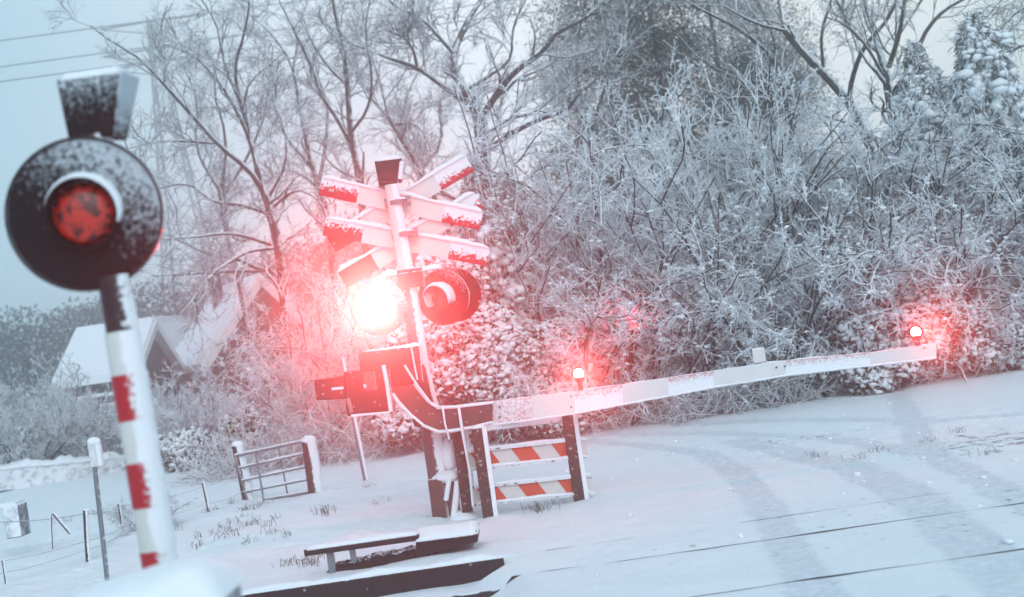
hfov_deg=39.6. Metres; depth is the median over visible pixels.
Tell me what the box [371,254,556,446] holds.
evergreen bush
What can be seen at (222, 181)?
bare tree
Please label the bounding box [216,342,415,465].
frosted shrub
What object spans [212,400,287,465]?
evergreen bush
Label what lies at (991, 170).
frosted shrub
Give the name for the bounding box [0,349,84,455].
frosted shrub
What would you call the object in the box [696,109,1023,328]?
frosted shrub
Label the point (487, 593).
railway track
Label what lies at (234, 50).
overhead wire
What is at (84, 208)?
warning light
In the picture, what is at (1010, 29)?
bare tree
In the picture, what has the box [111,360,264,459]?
frosted shrub
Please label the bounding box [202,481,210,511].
fence post
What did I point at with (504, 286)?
snowy conifer
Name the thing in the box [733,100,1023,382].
frosted shrub
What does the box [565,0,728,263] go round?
pine tree
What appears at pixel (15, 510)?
concrete stump
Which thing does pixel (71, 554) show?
fence wire
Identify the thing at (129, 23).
overhead wire
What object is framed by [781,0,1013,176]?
many stemmed tree
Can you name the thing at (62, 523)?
leaning stick
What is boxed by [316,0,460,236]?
bare tree
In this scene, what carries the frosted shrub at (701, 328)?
on the snowy ground at (691, 484)
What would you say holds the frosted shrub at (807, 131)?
on the snowy ground at (691, 484)
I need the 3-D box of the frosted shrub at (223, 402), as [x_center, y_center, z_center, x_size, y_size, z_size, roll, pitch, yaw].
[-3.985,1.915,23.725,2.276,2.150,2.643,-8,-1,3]
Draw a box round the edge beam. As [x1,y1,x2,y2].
[241,553,503,596]
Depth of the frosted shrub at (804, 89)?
21.55 m
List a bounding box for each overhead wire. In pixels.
[0,0,309,40]
[0,0,513,67]
[0,2,606,81]
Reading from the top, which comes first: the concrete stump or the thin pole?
the thin pole
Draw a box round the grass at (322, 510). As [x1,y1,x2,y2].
[55,426,995,567]
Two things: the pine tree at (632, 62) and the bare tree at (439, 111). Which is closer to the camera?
the bare tree at (439, 111)
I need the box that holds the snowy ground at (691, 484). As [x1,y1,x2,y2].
[0,358,1023,596]
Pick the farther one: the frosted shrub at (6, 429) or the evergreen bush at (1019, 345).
the frosted shrub at (6, 429)
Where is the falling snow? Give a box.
[0,0,1020,590]
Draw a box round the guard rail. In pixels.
[304,521,479,573]
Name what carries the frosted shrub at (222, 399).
on the snowy ground at (691, 484)
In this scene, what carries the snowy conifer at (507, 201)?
on the snowy ground at (691, 484)
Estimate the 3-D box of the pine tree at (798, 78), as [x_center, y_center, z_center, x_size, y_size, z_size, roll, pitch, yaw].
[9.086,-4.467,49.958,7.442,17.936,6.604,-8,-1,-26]
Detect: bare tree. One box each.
[163,0,300,401]
[223,0,350,346]
[240,0,421,340]
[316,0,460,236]
[368,3,466,274]
[514,0,667,372]
[636,0,832,176]
[938,0,1023,76]
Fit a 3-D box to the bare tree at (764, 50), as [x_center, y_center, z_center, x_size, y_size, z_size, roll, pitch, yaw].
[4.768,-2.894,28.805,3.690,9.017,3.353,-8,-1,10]
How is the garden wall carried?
on the snowy ground at (691, 484)
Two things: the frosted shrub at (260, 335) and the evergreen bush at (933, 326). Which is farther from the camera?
the frosted shrub at (260, 335)
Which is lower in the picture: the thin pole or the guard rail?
the guard rail
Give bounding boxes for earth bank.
[327,545,431,572]
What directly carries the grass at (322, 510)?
on the snowy ground at (691, 484)
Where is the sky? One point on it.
(21, 101)
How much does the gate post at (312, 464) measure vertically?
0.797 m
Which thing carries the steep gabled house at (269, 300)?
on the snowy ground at (691, 484)
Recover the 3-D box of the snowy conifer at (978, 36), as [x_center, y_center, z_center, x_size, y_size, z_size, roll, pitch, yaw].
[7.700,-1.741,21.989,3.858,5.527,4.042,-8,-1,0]
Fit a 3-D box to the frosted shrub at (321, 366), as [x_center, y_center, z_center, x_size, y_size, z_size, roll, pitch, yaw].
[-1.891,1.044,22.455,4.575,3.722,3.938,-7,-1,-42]
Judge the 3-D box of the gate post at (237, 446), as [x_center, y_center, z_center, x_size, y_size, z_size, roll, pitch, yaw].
[-3.123,2.067,16.523,0.180,0.843,0.142,-8,-1,0]
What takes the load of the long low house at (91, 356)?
on the snowy ground at (691, 484)
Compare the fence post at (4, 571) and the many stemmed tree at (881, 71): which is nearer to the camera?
the fence post at (4, 571)
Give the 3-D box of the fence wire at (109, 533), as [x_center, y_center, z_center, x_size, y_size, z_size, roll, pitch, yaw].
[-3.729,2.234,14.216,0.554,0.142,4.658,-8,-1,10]
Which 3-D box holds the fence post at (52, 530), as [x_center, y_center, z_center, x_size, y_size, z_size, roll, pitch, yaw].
[-4.569,2.322,14.171,0.072,0.352,0.026,-8,-1,0]
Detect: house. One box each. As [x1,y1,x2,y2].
[50,316,186,453]
[149,316,190,349]
[176,273,330,422]
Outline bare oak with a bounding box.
[39,0,375,364]
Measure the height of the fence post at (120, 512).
0.409 m
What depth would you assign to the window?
48.26 m
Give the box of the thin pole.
[339,357,368,480]
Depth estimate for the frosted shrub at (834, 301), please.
19.63 m
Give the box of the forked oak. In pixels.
[309,0,653,201]
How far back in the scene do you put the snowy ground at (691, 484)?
11.81 m
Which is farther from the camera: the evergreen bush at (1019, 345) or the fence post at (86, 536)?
the evergreen bush at (1019, 345)
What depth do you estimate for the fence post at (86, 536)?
12.55 m
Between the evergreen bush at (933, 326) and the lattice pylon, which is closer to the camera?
the evergreen bush at (933, 326)
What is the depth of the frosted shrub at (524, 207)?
20.63 m
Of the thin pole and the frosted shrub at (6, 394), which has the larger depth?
the frosted shrub at (6, 394)
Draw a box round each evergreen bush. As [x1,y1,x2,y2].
[0,426,107,463]
[124,425,222,472]
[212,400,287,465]
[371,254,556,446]
[460,317,608,440]
[799,315,936,397]
[866,285,1011,379]
[942,304,1023,376]
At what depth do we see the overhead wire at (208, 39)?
92.05 m
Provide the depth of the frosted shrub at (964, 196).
20.51 m
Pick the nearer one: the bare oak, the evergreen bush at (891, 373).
the evergreen bush at (891, 373)
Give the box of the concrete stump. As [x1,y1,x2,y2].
[0,499,30,538]
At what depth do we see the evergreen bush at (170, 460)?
23.50 m
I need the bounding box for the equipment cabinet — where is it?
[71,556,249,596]
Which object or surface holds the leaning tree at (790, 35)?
on the snowy ground at (691, 484)
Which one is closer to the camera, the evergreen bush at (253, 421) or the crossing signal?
the crossing signal
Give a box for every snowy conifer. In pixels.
[454,151,539,387]
[493,167,564,321]
[870,38,1023,291]
[923,11,1023,315]
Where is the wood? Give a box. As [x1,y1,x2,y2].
[0,128,1006,458]
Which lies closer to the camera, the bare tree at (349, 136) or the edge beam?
the edge beam
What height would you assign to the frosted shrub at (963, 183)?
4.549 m
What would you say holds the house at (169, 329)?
on the snowy ground at (691, 484)
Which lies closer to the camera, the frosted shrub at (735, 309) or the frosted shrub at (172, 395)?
the frosted shrub at (735, 309)
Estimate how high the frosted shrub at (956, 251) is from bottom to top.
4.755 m
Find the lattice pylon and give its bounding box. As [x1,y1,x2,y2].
[100,14,216,314]
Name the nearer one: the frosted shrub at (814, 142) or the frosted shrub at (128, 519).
the frosted shrub at (128, 519)
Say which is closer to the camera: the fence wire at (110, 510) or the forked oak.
the fence wire at (110, 510)
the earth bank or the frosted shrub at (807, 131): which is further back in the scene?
the frosted shrub at (807, 131)
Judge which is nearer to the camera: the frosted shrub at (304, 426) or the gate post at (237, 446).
the gate post at (237, 446)
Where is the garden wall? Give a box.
[0,451,125,490]
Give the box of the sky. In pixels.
[0,0,1023,422]
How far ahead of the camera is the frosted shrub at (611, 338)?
19.34 m
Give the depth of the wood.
76.98 m
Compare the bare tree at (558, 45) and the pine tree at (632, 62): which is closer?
the bare tree at (558, 45)
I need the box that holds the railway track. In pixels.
[440,502,1023,596]
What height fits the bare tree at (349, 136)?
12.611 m
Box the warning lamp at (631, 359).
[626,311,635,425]
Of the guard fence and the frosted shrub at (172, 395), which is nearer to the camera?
the guard fence
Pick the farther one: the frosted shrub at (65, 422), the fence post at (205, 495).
the frosted shrub at (65, 422)
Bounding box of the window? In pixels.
[263,346,283,364]
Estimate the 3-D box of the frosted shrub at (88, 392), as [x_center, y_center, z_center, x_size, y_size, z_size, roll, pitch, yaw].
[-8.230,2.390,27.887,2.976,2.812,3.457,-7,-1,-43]
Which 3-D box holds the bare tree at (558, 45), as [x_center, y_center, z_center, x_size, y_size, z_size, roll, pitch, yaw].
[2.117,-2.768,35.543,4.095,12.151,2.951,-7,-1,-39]
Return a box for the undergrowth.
[162,309,1023,486]
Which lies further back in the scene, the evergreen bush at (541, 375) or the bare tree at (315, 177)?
the bare tree at (315, 177)
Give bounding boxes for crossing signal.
[318,155,489,519]
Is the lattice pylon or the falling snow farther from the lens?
the lattice pylon
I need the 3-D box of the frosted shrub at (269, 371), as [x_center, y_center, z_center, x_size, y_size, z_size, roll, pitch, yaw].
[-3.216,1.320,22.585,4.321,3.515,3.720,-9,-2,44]
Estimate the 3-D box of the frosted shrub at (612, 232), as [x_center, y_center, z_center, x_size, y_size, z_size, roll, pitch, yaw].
[2.160,-0.829,21.716,5.797,5.351,5.815,-8,-1,1]
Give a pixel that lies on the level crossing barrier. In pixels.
(403, 381)
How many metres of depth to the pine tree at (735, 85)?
46.78 m
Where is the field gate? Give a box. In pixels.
[234,440,307,500]
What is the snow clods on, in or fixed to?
on the snowy ground at (691, 484)
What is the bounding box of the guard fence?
[452,414,594,518]
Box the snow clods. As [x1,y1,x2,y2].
[565,399,1023,583]
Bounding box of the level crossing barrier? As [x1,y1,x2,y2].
[314,325,936,505]
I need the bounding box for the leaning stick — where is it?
[52,512,71,533]
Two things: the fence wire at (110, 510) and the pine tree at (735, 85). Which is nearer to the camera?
the fence wire at (110, 510)
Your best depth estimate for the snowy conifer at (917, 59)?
22.23 m
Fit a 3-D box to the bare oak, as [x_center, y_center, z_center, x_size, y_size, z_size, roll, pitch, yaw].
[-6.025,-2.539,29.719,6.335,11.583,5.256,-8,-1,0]
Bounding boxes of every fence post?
[1,559,7,584]
[51,515,54,548]
[83,508,90,561]
[117,502,124,530]
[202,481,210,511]
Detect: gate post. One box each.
[231,441,253,499]
[301,435,321,493]
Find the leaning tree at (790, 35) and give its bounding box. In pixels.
[667,0,895,191]
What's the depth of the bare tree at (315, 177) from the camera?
35.18 m
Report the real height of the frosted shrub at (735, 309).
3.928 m
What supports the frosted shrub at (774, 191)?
on the snowy ground at (691, 484)
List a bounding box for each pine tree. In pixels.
[505,0,745,370]
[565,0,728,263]
[622,0,854,244]
[688,0,848,248]
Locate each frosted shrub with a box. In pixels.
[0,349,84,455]
[0,360,50,457]
[0,378,193,479]
[0,385,120,491]
[4,352,121,458]
[96,491,199,536]
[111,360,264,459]
[149,353,229,432]
[189,377,274,433]
[198,348,316,437]
[204,253,385,438]
[211,274,394,436]
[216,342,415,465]
[222,254,433,435]
[245,342,460,468]
[403,201,725,443]
[416,56,922,376]
[447,38,923,371]
[447,154,680,375]
[458,83,832,376]
[515,165,887,418]
[530,186,815,419]
[563,157,947,422]
[637,70,946,360]
[656,41,1023,291]
[663,157,987,394]
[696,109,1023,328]
[719,64,1023,285]
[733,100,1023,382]
[789,142,1008,275]
[797,126,1023,380]
[808,104,1023,373]
[854,117,1023,327]
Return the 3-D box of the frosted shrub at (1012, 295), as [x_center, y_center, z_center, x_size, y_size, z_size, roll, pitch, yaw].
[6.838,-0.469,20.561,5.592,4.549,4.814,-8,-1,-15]
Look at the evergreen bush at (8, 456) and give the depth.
27.13 m
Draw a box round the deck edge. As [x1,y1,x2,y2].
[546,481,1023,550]
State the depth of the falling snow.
8.11 m
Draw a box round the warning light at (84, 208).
[4,66,177,569]
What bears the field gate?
attached to the gate post at (237, 446)
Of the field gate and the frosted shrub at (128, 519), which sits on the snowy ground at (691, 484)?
the frosted shrub at (128, 519)
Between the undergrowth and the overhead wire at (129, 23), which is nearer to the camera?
the undergrowth
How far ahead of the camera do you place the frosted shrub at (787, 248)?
20.02 m
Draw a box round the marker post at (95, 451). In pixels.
[87,437,109,579]
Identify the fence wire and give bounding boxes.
[0,490,243,561]
[0,511,207,573]
[4,472,237,521]

